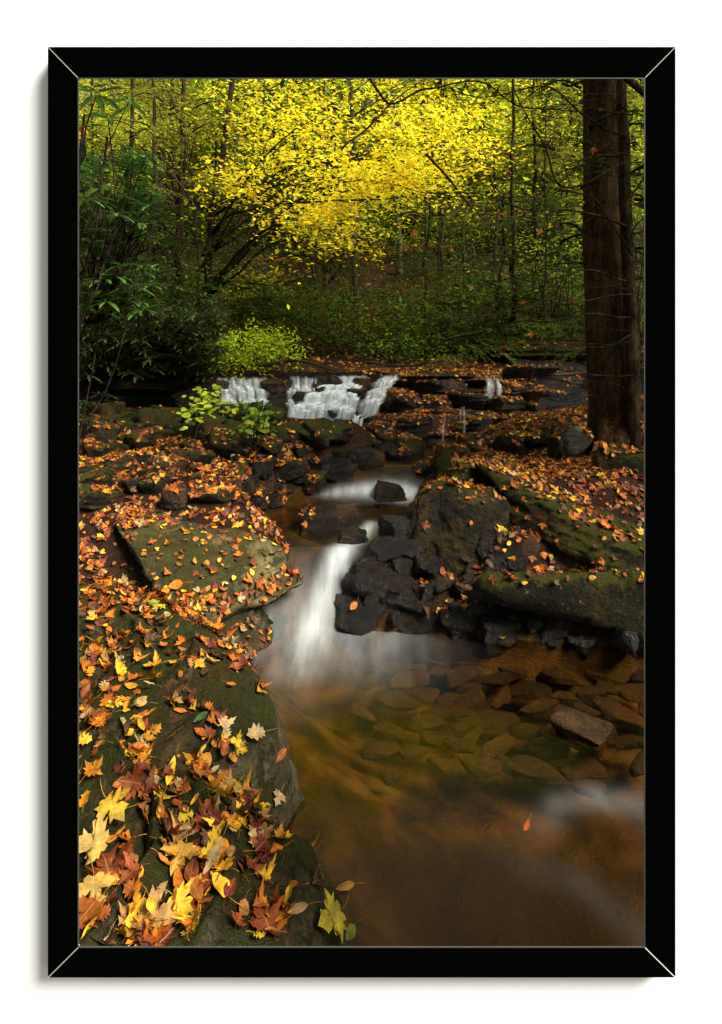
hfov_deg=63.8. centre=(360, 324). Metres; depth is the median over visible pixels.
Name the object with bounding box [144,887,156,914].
fallen leaf
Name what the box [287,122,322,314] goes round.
sapling
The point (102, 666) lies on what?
fallen leaf
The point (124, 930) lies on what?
fallen leaf
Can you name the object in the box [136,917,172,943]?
fallen leaf
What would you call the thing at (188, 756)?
fallen leaf
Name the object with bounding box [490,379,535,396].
ledge block
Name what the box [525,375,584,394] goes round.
ledge block
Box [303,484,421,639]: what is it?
stream water
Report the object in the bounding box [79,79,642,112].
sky
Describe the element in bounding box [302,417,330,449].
rock
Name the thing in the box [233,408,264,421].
rock
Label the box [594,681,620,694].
submerged stone
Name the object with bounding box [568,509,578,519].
fallen leaf
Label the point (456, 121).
tree
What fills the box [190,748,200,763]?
fallen leaf
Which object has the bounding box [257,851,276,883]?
fallen leaf
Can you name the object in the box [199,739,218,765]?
fallen leaf
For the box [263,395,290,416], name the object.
ledge block
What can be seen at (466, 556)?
rock
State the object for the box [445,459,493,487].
rock
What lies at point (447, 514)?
boulder
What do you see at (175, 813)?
fallen leaf
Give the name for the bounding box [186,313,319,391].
bush
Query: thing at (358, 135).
branch
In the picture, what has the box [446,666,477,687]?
submerged stone
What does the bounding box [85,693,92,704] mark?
fallen leaf
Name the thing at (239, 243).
sapling
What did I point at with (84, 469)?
rock
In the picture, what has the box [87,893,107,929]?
fallen leaf
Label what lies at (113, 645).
fallen leaf
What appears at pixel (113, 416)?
rock
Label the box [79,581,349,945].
bedrock
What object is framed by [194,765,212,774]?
fallen leaf
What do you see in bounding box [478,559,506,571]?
rock
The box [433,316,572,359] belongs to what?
bush
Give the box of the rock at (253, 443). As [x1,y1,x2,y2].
[247,437,258,450]
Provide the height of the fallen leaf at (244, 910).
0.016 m
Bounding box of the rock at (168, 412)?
[160,407,181,418]
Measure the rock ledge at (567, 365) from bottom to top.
0.905 m
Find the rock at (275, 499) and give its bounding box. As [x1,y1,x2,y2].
[267,492,286,507]
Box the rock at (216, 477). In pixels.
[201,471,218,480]
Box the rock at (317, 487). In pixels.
[302,470,326,495]
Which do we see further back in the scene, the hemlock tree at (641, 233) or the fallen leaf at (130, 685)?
the hemlock tree at (641, 233)
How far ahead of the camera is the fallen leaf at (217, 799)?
1.38 m
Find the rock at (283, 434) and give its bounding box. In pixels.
[273,426,302,442]
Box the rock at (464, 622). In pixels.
[439,597,486,634]
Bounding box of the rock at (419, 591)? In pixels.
[413,586,425,597]
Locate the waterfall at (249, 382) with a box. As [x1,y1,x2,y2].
[225,375,277,409]
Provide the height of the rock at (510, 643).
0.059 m
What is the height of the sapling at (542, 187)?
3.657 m
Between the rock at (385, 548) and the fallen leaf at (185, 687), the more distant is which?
the rock at (385, 548)
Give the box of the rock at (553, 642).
[547,638,559,647]
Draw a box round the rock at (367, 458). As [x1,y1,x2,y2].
[347,446,385,471]
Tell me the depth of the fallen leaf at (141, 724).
1.64 m
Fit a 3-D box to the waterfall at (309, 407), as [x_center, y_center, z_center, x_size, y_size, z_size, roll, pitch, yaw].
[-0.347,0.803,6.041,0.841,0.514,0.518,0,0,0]
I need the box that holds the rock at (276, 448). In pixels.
[258,438,283,455]
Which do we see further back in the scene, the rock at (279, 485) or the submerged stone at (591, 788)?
the rock at (279, 485)
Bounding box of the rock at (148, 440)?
[122,428,165,450]
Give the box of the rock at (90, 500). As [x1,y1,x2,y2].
[79,483,123,512]
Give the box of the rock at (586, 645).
[573,630,599,659]
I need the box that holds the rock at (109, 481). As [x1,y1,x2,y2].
[85,477,115,486]
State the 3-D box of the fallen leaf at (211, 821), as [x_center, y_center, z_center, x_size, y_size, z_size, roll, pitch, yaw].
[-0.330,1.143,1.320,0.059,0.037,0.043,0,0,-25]
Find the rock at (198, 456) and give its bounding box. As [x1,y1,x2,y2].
[165,449,215,468]
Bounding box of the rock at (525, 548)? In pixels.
[477,528,540,571]
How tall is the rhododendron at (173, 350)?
1.074 m
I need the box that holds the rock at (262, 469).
[250,452,276,479]
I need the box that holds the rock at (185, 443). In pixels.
[180,440,196,448]
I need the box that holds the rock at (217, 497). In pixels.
[187,480,247,503]
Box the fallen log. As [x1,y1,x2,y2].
[255,359,335,370]
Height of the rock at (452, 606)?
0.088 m
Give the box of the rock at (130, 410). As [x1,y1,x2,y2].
[125,408,136,411]
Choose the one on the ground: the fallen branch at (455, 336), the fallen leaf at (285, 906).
the fallen branch at (455, 336)
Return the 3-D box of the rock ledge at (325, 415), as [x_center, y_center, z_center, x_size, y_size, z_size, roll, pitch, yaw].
[-0.404,0.974,6.393,0.834,0.438,0.608,0,0,0]
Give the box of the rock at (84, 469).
[79,463,98,473]
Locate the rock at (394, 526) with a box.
[378,515,410,538]
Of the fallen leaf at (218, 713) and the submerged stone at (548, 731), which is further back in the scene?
the submerged stone at (548, 731)
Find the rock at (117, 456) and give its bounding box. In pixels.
[103,453,137,461]
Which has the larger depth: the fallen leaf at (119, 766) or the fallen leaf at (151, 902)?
the fallen leaf at (119, 766)
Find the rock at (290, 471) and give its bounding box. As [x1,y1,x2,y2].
[273,459,309,481]
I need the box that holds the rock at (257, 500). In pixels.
[252,495,263,506]
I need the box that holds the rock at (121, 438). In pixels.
[117,429,132,442]
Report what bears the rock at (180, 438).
on the ground
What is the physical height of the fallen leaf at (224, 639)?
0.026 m
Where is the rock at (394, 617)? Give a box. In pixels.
[387,609,404,625]
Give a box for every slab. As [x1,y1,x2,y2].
[116,509,302,623]
[127,565,272,659]
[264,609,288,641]
[461,569,643,640]
[474,459,643,571]
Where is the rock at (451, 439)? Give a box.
[443,433,461,443]
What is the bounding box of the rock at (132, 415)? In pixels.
[124,412,137,420]
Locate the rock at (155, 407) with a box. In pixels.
[150,405,162,408]
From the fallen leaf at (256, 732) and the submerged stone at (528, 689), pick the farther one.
the submerged stone at (528, 689)
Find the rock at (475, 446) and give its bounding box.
[457,434,491,452]
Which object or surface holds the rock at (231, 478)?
on the ground
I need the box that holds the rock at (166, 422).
[153,419,178,429]
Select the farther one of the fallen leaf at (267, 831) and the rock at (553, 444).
the rock at (553, 444)
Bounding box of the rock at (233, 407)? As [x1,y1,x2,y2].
[229,405,240,411]
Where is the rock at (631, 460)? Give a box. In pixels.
[592,444,643,470]
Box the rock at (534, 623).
[526,613,543,632]
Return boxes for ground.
[79,115,643,945]
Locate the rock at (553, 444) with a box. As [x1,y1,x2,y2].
[547,434,567,459]
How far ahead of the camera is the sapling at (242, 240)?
12.70 m
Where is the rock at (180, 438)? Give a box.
[167,435,186,441]
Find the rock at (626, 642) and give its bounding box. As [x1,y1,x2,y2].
[609,630,638,655]
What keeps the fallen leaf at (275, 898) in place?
on the bedrock
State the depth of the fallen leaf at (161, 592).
2.41 m
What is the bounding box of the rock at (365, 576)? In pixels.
[338,556,432,620]
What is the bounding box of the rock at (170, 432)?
[165,428,175,437]
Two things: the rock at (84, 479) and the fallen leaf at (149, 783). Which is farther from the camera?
the rock at (84, 479)
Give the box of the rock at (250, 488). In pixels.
[219,459,255,500]
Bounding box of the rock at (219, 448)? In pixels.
[203,429,248,457]
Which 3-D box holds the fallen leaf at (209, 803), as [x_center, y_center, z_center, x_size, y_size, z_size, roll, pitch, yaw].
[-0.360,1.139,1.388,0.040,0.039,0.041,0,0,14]
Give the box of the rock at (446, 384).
[410,378,467,390]
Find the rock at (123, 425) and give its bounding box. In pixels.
[105,420,129,433]
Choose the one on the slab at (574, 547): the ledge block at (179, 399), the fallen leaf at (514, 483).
the fallen leaf at (514, 483)
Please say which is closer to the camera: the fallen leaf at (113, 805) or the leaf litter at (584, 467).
the fallen leaf at (113, 805)
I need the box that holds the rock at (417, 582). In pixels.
[414,579,426,586]
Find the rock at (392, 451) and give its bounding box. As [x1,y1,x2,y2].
[384,442,414,461]
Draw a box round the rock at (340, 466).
[320,463,359,480]
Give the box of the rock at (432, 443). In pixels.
[426,438,444,448]
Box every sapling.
[88,79,159,162]
[94,79,118,238]
[96,94,152,282]
[109,79,176,194]
[134,108,201,310]
[147,79,177,262]
[159,79,212,300]
[159,101,232,232]
[185,86,241,283]
[195,252,308,344]
[208,80,278,344]
[218,79,258,269]
[225,79,319,344]
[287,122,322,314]
[299,154,388,296]
[314,80,367,324]
[412,79,484,344]
[414,79,453,304]
[424,84,477,264]
[444,96,507,248]
[455,95,558,344]
[456,79,498,286]
[467,138,523,299]
[493,128,559,307]
[505,80,562,227]
[523,113,545,223]
[529,79,561,252]
[529,79,573,254]
[546,91,581,257]
[557,79,582,280]
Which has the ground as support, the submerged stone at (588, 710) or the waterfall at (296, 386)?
the submerged stone at (588, 710)
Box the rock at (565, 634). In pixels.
[562,629,568,636]
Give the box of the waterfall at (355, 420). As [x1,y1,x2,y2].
[353,415,361,425]
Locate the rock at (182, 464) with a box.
[147,455,188,474]
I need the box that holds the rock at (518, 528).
[508,525,521,531]
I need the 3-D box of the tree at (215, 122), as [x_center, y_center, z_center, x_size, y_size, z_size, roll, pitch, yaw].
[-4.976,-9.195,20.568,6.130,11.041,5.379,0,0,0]
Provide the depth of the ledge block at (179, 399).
6.08 m
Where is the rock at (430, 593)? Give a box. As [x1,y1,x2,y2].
[421,580,440,603]
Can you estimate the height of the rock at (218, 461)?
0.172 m
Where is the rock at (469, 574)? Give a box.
[462,566,478,583]
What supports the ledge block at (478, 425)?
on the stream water
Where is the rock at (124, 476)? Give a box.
[112,471,136,485]
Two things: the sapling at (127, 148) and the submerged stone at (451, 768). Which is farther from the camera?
the sapling at (127, 148)
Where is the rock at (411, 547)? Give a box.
[400,538,426,557]
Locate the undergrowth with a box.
[79,129,643,361]
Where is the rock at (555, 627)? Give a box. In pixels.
[540,615,574,645]
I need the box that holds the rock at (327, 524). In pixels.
[298,505,363,543]
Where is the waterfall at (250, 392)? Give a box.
[222,383,268,407]
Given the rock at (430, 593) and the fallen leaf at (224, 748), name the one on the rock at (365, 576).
the rock at (430, 593)
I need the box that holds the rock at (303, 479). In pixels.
[290,472,308,483]
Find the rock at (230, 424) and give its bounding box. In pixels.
[221,420,239,428]
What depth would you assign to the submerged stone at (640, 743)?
2.25 m
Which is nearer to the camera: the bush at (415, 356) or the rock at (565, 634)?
the rock at (565, 634)
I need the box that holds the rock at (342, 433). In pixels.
[289,420,353,443]
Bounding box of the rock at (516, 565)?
[506,558,524,571]
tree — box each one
[79,79,108,135]
[79,79,160,152]
[79,79,177,157]
[79,79,180,335]
[79,79,186,176]
[79,79,240,333]
[79,79,243,241]
[79,79,272,351]
[79,79,290,249]
[79,79,359,345]
[83,79,222,188]
[84,79,267,229]
[99,79,186,199]
[103,79,255,194]
[106,79,241,184]
[147,79,582,350]
[149,79,275,192]
[158,79,264,178]
[171,79,384,244]
[177,79,547,342]
[185,80,464,334]
[187,80,343,217]
[187,83,298,169]
[193,79,362,200]
[196,79,398,231]
[207,79,314,176]
[208,79,453,267]
[251,79,486,257]
[251,79,643,458]
[259,79,413,207]
[262,79,462,230]
[282,205,422,348]
[297,79,423,342]
[297,79,468,214]
[297,81,371,166]
[314,79,581,271]
[325,79,584,350]
[338,79,445,196]
[354,79,521,214]
[355,82,410,274]
[360,79,643,471]
[365,79,576,234]
[377,79,521,191]
[377,79,643,352]
[389,79,565,222]
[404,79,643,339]
[407,79,470,319]
[415,79,537,183]
[420,79,584,369]
[423,79,581,214]
[435,79,493,288]
[453,79,641,236]
[460,79,581,199]
[461,79,643,269]
[482,79,643,289]
[483,79,582,208]
[501,79,643,199]
[519,80,582,156]
[520,79,643,188]
[542,79,643,246]
[553,79,643,170]
[632,167,643,359]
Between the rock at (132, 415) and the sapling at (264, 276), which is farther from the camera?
the sapling at (264, 276)
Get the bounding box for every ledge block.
[170,379,228,406]
[210,403,242,408]
[260,378,292,400]
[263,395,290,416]
[289,390,308,406]
[312,385,324,392]
[313,375,327,387]
[327,408,347,420]
[334,416,353,421]
[346,388,367,403]
[352,376,371,387]
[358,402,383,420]
[363,420,395,443]
[382,389,419,411]
[394,417,435,437]
[417,394,453,410]
[442,392,492,409]
[452,416,497,434]
[486,396,524,414]
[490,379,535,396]
[497,413,523,422]
[501,366,560,378]
[523,391,574,411]
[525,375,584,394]
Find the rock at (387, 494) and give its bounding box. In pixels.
[373,480,406,507]
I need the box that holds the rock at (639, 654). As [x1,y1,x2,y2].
[633,641,643,659]
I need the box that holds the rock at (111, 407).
[89,401,125,415]
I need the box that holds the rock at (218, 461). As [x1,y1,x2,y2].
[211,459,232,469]
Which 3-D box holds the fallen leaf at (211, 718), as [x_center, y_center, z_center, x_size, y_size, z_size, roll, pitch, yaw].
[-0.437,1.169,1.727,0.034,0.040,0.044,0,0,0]
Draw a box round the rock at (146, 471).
[135,464,160,477]
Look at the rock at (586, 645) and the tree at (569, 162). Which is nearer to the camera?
the rock at (586, 645)
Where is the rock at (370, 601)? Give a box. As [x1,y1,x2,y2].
[363,595,380,607]
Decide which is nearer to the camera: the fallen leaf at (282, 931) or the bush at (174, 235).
the fallen leaf at (282, 931)
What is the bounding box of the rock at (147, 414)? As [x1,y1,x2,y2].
[132,408,167,422]
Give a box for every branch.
[340,79,423,149]
[366,360,443,366]
[369,79,581,144]
[425,153,509,271]
[443,328,490,342]
[541,372,586,375]
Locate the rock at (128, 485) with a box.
[120,478,141,492]
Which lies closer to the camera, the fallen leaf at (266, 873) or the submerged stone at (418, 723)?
the fallen leaf at (266, 873)
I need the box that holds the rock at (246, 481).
[241,468,251,484]
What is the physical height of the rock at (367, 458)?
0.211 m
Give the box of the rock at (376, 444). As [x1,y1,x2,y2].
[371,440,382,451]
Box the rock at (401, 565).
[392,558,412,573]
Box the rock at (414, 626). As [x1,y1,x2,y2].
[396,598,437,634]
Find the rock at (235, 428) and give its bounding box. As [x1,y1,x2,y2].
[228,424,255,436]
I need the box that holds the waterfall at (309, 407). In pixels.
[289,377,360,419]
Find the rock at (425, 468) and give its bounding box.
[410,460,432,476]
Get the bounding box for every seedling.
[176,384,222,440]
[201,392,243,416]
[228,392,280,453]
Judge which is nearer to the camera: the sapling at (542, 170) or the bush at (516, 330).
the bush at (516, 330)
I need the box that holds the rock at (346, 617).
[331,593,386,636]
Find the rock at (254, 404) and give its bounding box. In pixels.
[241,401,262,410]
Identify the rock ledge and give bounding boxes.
[79,394,175,404]
[92,378,192,392]
[304,398,358,418]
[350,406,499,439]
[367,388,525,406]
[392,369,527,388]
[482,342,585,362]
[511,359,587,404]
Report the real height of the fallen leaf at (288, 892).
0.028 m
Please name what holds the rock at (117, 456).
on the ground
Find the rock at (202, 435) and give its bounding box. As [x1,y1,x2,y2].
[197,431,206,441]
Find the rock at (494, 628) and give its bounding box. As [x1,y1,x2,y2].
[479,613,525,655]
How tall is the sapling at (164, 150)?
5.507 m
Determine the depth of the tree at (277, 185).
14.66 m
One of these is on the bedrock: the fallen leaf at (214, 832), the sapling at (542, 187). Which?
the fallen leaf at (214, 832)
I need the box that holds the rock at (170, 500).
[158,482,191,510]
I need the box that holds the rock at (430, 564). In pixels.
[414,553,444,576]
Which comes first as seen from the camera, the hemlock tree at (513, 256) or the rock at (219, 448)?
the rock at (219, 448)
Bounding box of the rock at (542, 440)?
[520,423,559,445]
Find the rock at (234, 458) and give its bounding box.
[226,455,245,462]
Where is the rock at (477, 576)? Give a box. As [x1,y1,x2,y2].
[461,572,483,584]
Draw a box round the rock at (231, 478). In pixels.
[218,474,242,491]
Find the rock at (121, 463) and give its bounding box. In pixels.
[103,456,139,473]
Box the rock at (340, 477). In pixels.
[319,456,354,485]
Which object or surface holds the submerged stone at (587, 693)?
on the ground
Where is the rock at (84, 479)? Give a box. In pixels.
[79,469,97,482]
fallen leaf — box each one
[79,544,90,554]
[79,647,95,655]
[79,657,90,671]
[79,732,91,744]
[79,790,90,811]
[79,804,119,864]
[79,852,119,901]
[79,880,116,928]
[80,683,89,697]
[80,704,93,717]
[80,754,102,781]
[80,901,104,938]
[82,695,96,718]
[84,890,96,927]
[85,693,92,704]
[86,658,100,666]
[86,666,94,678]
[86,826,137,890]
[87,717,98,729]
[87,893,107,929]
[88,598,98,610]
[89,706,108,724]
[89,924,117,945]
[91,617,112,623]
[93,712,112,727]
[93,723,112,746]
[94,556,106,567]
[94,715,104,728]
[94,778,130,822]
[95,904,110,925]
[97,657,107,667]
[97,680,108,692]
[98,659,111,671]
[99,647,111,663]
[99,675,112,692]
[100,690,117,707]
[105,834,116,842]
[107,636,117,650]
[108,641,121,652]
[109,915,136,939]
[111,824,125,838]
[112,867,126,884]
[113,776,126,787]
[114,758,131,771]
[115,658,130,679]
[116,829,131,845]
[116,876,142,899]
[116,881,177,929]
[117,692,135,708]
[118,573,134,583]
[118,763,157,801]
[118,851,149,885]
[119,858,135,884]
[121,898,128,915]
[123,896,143,928]
[124,728,133,735]
[125,683,143,688]
[125,911,150,943]
[127,671,143,680]
[127,741,153,752]
[127,845,133,852]
[128,757,148,775]
[128,783,147,800]
[128,885,146,915]
[129,696,146,705]
[129,853,137,861]
[129,925,157,945]
[130,749,151,763]
[130,750,155,757]
[131,783,150,802]
[132,594,140,601]
[132,709,147,728]
[133,718,155,730]
[133,741,144,750]
[134,517,144,526]
[134,697,158,706]
[135,734,151,742]
[136,727,155,740]
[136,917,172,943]
[137,716,144,731]
[138,802,150,817]
[139,667,166,679]
[140,734,147,750]
[142,622,162,647]
[142,706,156,716]
[142,765,161,794]
[143,650,170,666]
[144,763,172,792]
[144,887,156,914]
[146,723,161,736]
[147,596,165,611]
[151,848,172,864]
[151,886,181,921]
[152,583,171,597]
[153,786,172,798]
[153,788,177,819]
[156,877,194,916]
[159,596,172,604]
[160,828,198,875]
[161,836,180,853]
[162,687,183,702]
[163,814,187,838]
[165,781,180,799]
[166,756,175,787]
[167,809,178,823]
[168,579,184,588]
[170,811,193,841]
[171,776,190,797]
[171,824,194,841]
[171,842,189,869]
[173,868,184,909]
[173,913,200,922]
[174,708,191,712]
[174,900,200,932]
[175,804,187,812]
[176,676,191,692]
[178,807,206,821]
[178,864,203,898]
[182,816,198,826]
[183,752,194,764]
[184,655,196,664]
[184,857,198,895]
[187,653,193,667]
[187,896,212,903]
[189,753,205,770]
[189,838,199,845]
[189,897,207,912]
[190,492,203,499]
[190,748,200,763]
[190,787,204,804]
[192,845,203,853]
[193,703,215,721]
[194,728,215,740]
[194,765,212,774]
[194,799,207,823]
[194,824,201,832]
[194,828,209,860]
[195,633,215,644]
[196,807,205,825]
[197,735,210,757]
[198,836,219,860]
[198,880,211,894]
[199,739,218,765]
[199,770,213,781]
[199,791,214,813]
[199,813,221,835]
[199,824,222,844]
[200,858,206,870]
[201,634,216,647]
[201,806,220,824]
[201,814,225,836]
[202,878,211,891]
[203,814,229,873]
[204,769,218,777]
[204,772,225,799]
[205,593,212,600]
[205,701,220,714]
[205,724,215,741]
[207,709,216,723]
[207,792,220,827]
[207,845,229,871]
[208,598,215,603]
[208,780,236,800]
[211,765,218,771]
[212,738,230,753]
[212,856,238,871]
[212,872,243,906]
[213,709,226,723]
[215,838,229,856]
[218,600,232,612]
[218,715,235,727]
[219,783,240,796]
[221,632,235,646]
[221,738,228,755]
[221,809,231,823]
[222,722,231,735]
[222,796,255,814]
[224,774,243,793]
[224,878,235,901]
[226,839,235,856]
[228,752,236,761]
[230,729,245,747]
[230,813,248,825]
[231,812,240,837]
[232,808,253,827]
[232,911,247,926]
[233,741,247,755]
[234,787,249,797]
[236,800,246,817]
[236,860,248,881]
[239,889,249,915]
[241,855,259,870]
[241,863,267,877]
[243,572,253,583]
[243,854,256,869]
[246,645,255,658]
[246,916,286,935]
[247,722,276,740]
[247,806,268,836]
[248,825,263,846]
[248,896,281,940]
[249,822,274,848]
[251,788,258,795]
[252,788,270,809]
[252,875,269,907]
[255,831,271,851]
[255,842,273,866]
[257,805,273,821]
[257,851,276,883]
[259,888,271,910]
[265,582,276,593]
[265,840,292,852]
[265,914,291,931]
[266,901,296,923]
[267,823,292,838]
[269,883,285,910]
[273,785,285,805]
[276,741,294,762]
[280,896,289,909]
[284,881,293,902]
[286,880,308,887]
[288,901,322,913]
[318,888,348,944]
[336,881,361,890]
[346,919,362,940]
[350,600,357,609]
[481,556,492,566]
[494,531,506,543]
[507,478,518,488]
[523,814,531,830]
[533,564,548,571]
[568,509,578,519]
[587,507,600,514]
[597,519,610,527]
[604,446,609,456]
[610,449,625,453]
[633,525,643,534]
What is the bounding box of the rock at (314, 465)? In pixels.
[308,458,323,468]
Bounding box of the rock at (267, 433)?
[257,429,273,435]
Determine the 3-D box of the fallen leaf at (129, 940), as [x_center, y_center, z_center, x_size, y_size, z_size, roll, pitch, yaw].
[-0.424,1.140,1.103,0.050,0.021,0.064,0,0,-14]
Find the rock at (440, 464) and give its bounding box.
[430,443,469,479]
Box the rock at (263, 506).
[255,487,266,509]
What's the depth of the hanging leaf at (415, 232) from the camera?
3.90 m
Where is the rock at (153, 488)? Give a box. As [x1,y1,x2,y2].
[137,473,166,495]
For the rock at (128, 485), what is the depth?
3.24 m
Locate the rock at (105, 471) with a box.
[96,467,114,477]
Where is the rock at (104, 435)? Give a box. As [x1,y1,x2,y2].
[79,419,120,442]
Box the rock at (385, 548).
[366,534,403,562]
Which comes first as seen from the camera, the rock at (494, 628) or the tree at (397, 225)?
the rock at (494, 628)
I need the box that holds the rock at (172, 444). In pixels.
[153,439,175,452]
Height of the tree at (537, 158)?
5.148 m
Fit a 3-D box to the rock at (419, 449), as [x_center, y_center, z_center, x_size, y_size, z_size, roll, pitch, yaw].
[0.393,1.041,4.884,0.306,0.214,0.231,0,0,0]
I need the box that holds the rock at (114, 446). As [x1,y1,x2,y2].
[107,442,130,452]
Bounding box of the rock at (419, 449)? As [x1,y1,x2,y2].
[391,434,424,458]
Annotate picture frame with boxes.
[47,46,675,978]
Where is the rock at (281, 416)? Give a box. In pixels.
[262,411,287,425]
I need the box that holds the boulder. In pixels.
[403,481,509,577]
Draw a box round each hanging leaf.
[410,227,420,236]
[467,283,473,290]
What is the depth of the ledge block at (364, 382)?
6.21 m
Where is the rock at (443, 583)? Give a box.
[430,568,454,592]
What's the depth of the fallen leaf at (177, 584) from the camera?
2.63 m
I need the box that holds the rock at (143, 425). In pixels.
[120,421,154,432]
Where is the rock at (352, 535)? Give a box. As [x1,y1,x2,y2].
[336,526,368,549]
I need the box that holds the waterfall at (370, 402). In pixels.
[366,377,395,408]
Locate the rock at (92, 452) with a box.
[83,442,107,458]
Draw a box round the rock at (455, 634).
[449,630,461,638]
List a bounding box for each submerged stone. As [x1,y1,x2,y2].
[348,702,376,722]
[356,657,405,674]
[359,672,378,690]
[360,741,401,760]
[372,720,403,740]
[374,690,422,711]
[383,766,415,785]
[387,670,429,689]
[394,730,419,744]
[398,744,428,759]
[403,663,426,671]
[408,714,446,732]
[411,687,440,703]
[419,730,453,748]
[421,699,455,719]
[426,757,465,777]
[428,660,445,666]
[428,666,448,678]
[436,693,457,703]
[442,737,477,753]
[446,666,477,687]
[450,705,475,720]
[451,661,471,667]
[453,716,481,731]
[455,687,484,708]
[456,682,481,693]
[457,754,503,778]
[462,724,481,741]
[464,709,519,730]
[473,672,515,687]
[478,735,517,757]
[492,687,510,708]
[495,754,522,778]
[499,667,527,680]
[509,680,551,699]
[509,723,541,740]
[510,754,569,784]
[518,697,558,713]
[529,743,570,759]
[537,668,588,686]
[540,710,585,743]
[545,691,580,704]
[549,707,617,751]
[560,758,606,780]
[569,702,600,716]
[569,779,606,798]
[575,686,606,700]
[575,751,603,759]
[584,671,628,684]
[591,696,643,728]
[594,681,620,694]
[613,734,637,750]
[615,683,643,702]
[629,669,643,681]
[629,749,643,777]
[637,737,643,749]
[638,703,643,717]
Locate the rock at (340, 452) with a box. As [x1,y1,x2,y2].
[331,447,348,456]
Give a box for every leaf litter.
[79,377,373,945]
[88,336,643,620]
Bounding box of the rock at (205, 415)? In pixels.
[180,409,226,424]
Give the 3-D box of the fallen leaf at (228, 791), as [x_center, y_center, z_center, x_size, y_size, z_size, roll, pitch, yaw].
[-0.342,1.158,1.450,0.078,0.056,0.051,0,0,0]
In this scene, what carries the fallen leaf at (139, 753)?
on the bedrock
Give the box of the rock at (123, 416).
[118,413,130,421]
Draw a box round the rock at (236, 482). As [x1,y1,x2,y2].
[228,479,240,488]
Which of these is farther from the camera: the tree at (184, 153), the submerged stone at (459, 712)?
the tree at (184, 153)
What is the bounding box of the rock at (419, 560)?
[412,553,427,575]
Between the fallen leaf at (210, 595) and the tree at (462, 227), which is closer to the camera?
the fallen leaf at (210, 595)
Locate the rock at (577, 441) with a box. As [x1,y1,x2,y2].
[547,419,592,458]
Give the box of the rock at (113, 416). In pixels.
[91,413,120,421]
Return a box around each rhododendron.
[79,85,148,328]
[79,143,171,451]
[79,298,235,384]
[79,390,119,414]
[156,282,229,363]
[635,228,643,386]
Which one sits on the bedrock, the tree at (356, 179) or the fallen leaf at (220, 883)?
the fallen leaf at (220, 883)
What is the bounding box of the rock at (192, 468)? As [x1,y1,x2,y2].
[189,463,219,478]
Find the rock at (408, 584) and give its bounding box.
[403,576,413,591]
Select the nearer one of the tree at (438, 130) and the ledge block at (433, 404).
the ledge block at (433, 404)
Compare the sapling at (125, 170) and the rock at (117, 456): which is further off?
the sapling at (125, 170)
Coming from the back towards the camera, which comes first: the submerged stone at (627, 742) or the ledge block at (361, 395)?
the ledge block at (361, 395)
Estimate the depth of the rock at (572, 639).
2.71 m
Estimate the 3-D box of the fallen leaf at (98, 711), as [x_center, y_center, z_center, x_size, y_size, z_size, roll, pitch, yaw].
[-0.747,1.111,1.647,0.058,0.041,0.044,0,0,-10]
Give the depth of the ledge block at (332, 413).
5.81 m
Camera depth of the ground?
2.33 m
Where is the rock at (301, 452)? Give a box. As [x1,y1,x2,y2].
[293,443,313,456]
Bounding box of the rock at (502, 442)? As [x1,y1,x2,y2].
[489,431,531,454]
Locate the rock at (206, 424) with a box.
[174,418,221,440]
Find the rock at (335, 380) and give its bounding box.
[326,376,344,385]
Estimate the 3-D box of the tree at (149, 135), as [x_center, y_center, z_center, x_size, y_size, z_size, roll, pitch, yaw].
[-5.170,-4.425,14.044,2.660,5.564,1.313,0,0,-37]
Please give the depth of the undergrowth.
8.89 m
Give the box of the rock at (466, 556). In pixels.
[459,550,473,562]
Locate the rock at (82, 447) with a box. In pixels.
[79,435,96,453]
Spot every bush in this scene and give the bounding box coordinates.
[79,203,227,336]
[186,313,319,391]
[195,356,236,381]
[256,305,433,350]
[341,321,475,362]
[416,251,584,336]
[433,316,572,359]
[506,230,581,341]
[567,221,643,357]
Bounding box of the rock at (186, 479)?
[174,475,201,481]
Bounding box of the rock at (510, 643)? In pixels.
[500,638,518,648]
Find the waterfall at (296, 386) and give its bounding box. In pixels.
[288,381,314,406]
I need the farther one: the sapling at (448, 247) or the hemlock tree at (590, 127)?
the sapling at (448, 247)
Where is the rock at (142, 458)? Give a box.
[135,449,160,465]
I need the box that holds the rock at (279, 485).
[275,481,292,492]
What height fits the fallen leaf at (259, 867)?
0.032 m
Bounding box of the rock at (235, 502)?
[231,494,244,506]
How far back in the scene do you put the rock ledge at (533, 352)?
7.10 m
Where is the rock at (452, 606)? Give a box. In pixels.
[448,598,464,610]
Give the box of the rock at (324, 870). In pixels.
[316,856,334,888]
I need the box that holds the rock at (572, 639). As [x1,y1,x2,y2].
[565,633,578,645]
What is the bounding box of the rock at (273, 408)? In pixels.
[264,404,284,410]
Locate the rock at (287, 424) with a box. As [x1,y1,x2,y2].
[280,422,298,426]
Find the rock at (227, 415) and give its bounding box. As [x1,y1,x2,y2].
[205,410,234,418]
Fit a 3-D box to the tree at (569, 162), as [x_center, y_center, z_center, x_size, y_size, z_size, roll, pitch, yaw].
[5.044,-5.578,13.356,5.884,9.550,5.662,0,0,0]
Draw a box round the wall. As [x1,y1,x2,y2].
[0,0,721,1023]
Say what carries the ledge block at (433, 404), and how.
on the rock ledge at (435, 425)
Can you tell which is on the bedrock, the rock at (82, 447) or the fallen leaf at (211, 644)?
the fallen leaf at (211, 644)
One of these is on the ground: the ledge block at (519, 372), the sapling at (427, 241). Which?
the sapling at (427, 241)
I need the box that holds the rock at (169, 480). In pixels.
[165,469,178,484]
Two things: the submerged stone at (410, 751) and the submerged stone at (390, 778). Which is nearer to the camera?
the submerged stone at (390, 778)
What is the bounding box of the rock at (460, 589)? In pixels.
[452,584,468,599]

